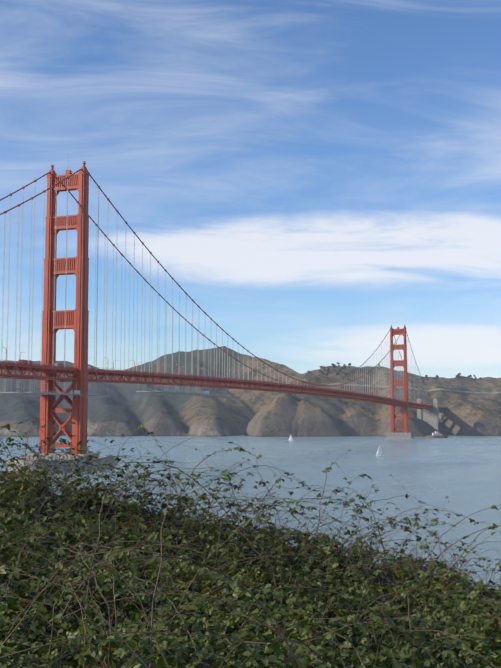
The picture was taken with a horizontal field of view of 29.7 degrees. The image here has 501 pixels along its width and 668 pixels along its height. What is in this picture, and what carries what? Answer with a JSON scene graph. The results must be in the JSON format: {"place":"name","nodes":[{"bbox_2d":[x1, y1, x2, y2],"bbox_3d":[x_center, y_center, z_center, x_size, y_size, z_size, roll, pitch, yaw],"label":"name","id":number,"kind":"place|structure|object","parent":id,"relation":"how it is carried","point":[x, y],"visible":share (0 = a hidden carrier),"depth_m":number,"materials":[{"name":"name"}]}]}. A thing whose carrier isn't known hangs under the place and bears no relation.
{"place":"outdoors","nodes":[
{"label":"outdoors","id":0,"kind":"place"},
{"bbox_2d":[0,435,500,599],"bbox_3d":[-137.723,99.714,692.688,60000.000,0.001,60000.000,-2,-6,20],"label":"sea water","id":1,"kind":"structure","parent":0,"point":[462,474],"depth_m":600.65,"materials":[{"name":"blue liquid"}]},
{"bbox_2d":[7,433,413,473],"bbox_3d":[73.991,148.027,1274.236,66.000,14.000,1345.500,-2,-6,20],"label":"tower piers","id":2,"kind":"structure","parent":1,"relation":"in","point":[388,436],"depth_m":679.68,"materials":[{"name":"concrete"}]},
{"bbox_2d":[39,161,89,453],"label":"tower","id":3,"kind":"structure","parent":2,"relation":"on","point":[77,319],"depth_m":700.01,"materials":[{"name":"red metal"}]},
{"bbox_2d":[0,377,231,397],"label":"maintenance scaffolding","id":4,"kind":"object","parent":3,"relation":"attached to","point":[171,392],"visible":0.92,"depth_m":726.08,"materials":[{"name":"grey"}]},
{"bbox_2d":[0,360,432,408],"bbox_3d":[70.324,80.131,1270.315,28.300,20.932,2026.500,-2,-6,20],"label":"bridge deck","id":5,"kind":"structure","parent":3,"relation":"attached to","point":[7,367],"depth_m":880.82,"materials":[{"name":"red metal"}]},
{"bbox_2d":[3,347,423,401],"bbox_3d":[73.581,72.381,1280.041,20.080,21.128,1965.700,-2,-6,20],"label":"deck lamps","id":6,"kind":"object","parent":5,"relation":"on","point":[231,372],"visible":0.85,"depth_m":1084.16,"materials":[{"name":"grey"}]},
{"bbox_2d":[18,360,428,404],"bbox_3d":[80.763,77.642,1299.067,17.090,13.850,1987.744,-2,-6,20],"label":"traffic","id":7,"kind":"object","parent":5,"relation":"on","point":[30,362],"depth_m":643.05,"materials":[{"name":"paint"}]},
{"bbox_2d":[390,325,408,432],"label":"tower","id":8,"kind":"structure","parent":2,"relation":"on","point":[393,332],"depth_m":1897.53,"materials":[{"name":"red metal"}]},
{"bbox_2d":[0,169,432,402],"bbox_3d":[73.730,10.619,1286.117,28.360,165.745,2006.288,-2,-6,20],"label":"cables","id":9,"kind":"object","parent":8,"relation":"attached to","point":[176,282],"visible":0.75,"depth_m":849.76,"materials":[{"name":"red metal"}]},
{"bbox_2d":[1,176,426,404],"bbox_3d":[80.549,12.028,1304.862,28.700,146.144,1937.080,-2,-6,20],"label":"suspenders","id":10,"kind":"object","parent":9,"relation":"hanging from","point":[117,211],"visible":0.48,"depth_m":801.13,"materials":[{"name":"grey"}]},
{"bbox_2d":[376,445,384,455],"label":"sailboat","id":11,"kind":"object","parent":1,"relation":"on","point":[379,452],"visible":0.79,"depth_m":969.03,"materials":[{"name":"white fabric"}]},
{"bbox_2d":[425,431,447,437],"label":"lime point light station","id":12,"kind":"object","parent":1,"relation":"in","point":[436,434],"visible":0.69,"depth_m":1956.62,"materials":[{"name":"white paint"}]},
{"bbox_2d":[0,346,500,436],"bbox_3d":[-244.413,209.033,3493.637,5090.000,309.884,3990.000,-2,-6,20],"label":"hills","id":13,"kind":"structure","parent":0,"point":[472,405],"depth_m":2378.05,"materials":[{"name":"brown soil"}]},
{"bbox_2d":[307,362,480,380],"bbox_3d":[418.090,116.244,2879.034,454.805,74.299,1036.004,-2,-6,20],"label":"ridge trees","id":14,"kind":"object","parent":13,"relation":"on","point":[349,364],"visible":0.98,"depth_m":2949.78,"materials":[{"name":"green plant"}]},
{"bbox_2d":[416,399,446,432],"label":"approach","id":15,"kind":"structure","parent":13,"relation":"on","point":[431,417],"depth_m":2210.86,"materials":[{"name":"concrete"}]},
{"bbox_2d":[0,483,500,667],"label":"bluff ground","id":16,"kind":"structure","parent":0,"point":[208,661],"depth_m":7.96,"materials":[{"name":"green plant"}]},
{"bbox_2d":[0,409,500,667],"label":"bramble leaves","id":17,"kind":"object","parent":16,"relation":"on","point":[458,657],"visible":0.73,"depth_m":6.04,"materials":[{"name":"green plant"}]},
{"bbox_2d":[0,0,500,378],"label":"sky","id":18,"kind":"structure","parent":0,"point":[319,178],"materials":[{"name":"blue"}]}
]}

